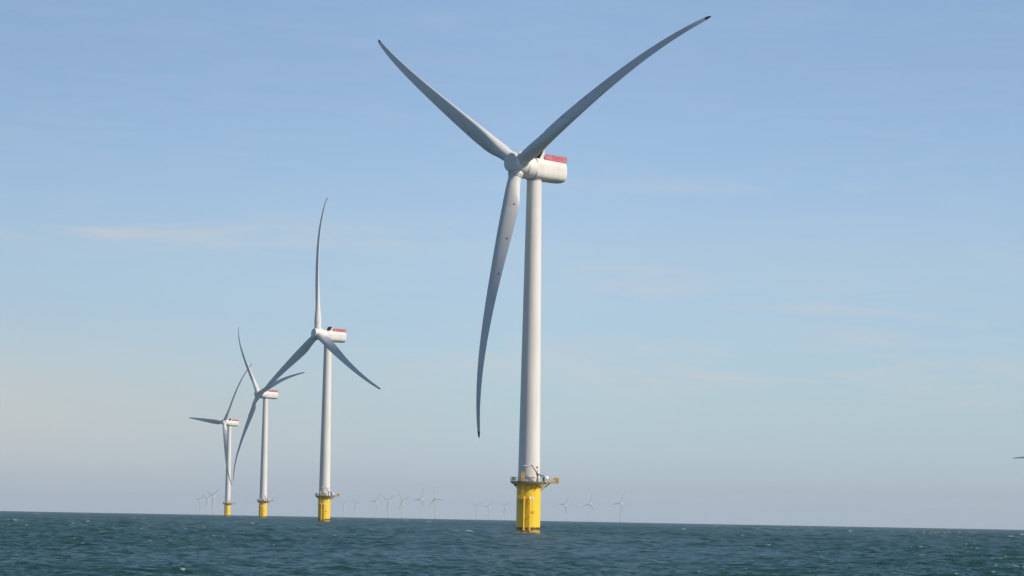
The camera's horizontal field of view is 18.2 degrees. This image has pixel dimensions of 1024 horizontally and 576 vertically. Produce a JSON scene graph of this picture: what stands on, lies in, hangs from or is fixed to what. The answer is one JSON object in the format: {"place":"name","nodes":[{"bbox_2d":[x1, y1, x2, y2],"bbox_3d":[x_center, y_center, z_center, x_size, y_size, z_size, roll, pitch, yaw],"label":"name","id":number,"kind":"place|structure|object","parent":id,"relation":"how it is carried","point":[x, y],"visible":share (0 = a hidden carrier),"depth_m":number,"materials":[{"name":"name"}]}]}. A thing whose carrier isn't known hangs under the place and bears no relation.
{"place":"outdoors","nodes":[
{"label":"outdoors","id":0,"kind":"place"},
{"bbox_2d":[0,511,1023,575],"bbox_3d":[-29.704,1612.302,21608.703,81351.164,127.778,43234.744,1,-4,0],"label":"sea","id":1,"kind":"structure","parent":0,"point":[75,544],"depth_m":422.08,"materials":[{"name":"liquid"}]},
{"bbox_2d":[189,364,251,515],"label":"wind turbine","id":2,"kind":"object","parent":1,"relation":"in","point":[225,422],"visible":0.98,"depth_m":3478.69,"materials":[{"name":"grey metal"}]},
{"bbox_2d":[233,327,304,517],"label":"wind turbine","id":3,"kind":"object","parent":1,"relation":"in","point":[263,501],"visible":0.91,"depth_m":2630.96,"materials":[{"name":"grey metal"}]},
{"bbox_2d":[248,197,379,520],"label":"wind turbine","id":4,"kind":"object","parent":1,"relation":"in","point":[328,337],"visible":1,"depth_m":1744.32,"materials":[{"name":"grey metal"}]},
{"bbox_2d":[413,490,423,518],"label":"wind turbine","id":5,"kind":"object","parent":1,"relation":"in","point":[421,505],"visible":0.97,"depth_m":13987.79,"materials":[{"name":"white paint"}]},
{"bbox_2d":[428,494,441,518],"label":"wind turbine","id":6,"kind":"object","parent":1,"relation":"in","point":[435,505],"visible":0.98,"depth_m":13404.37,"materials":[{"name":"white paint"}]},
{"bbox_2d":[378,16,710,532],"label":"wind turbine","id":7,"kind":"object","parent":1,"relation":"in","point":[533,165],"visible":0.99,"depth_m":885.65,"materials":[{"name":"white metal"}]},
{"bbox_2d":[585,495,594,521],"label":"wind turbine","id":8,"kind":"object","parent":1,"relation":"in","point":[590,509],"visible":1,"depth_m":15065.89,"materials":[{"name":"white paint"}]},
{"bbox_2d":[0,0,1023,529],"label":"sky","id":9,"kind":"structure","parent":0,"point":[782,254],"materials":[{"name":"blue"}]}
]}

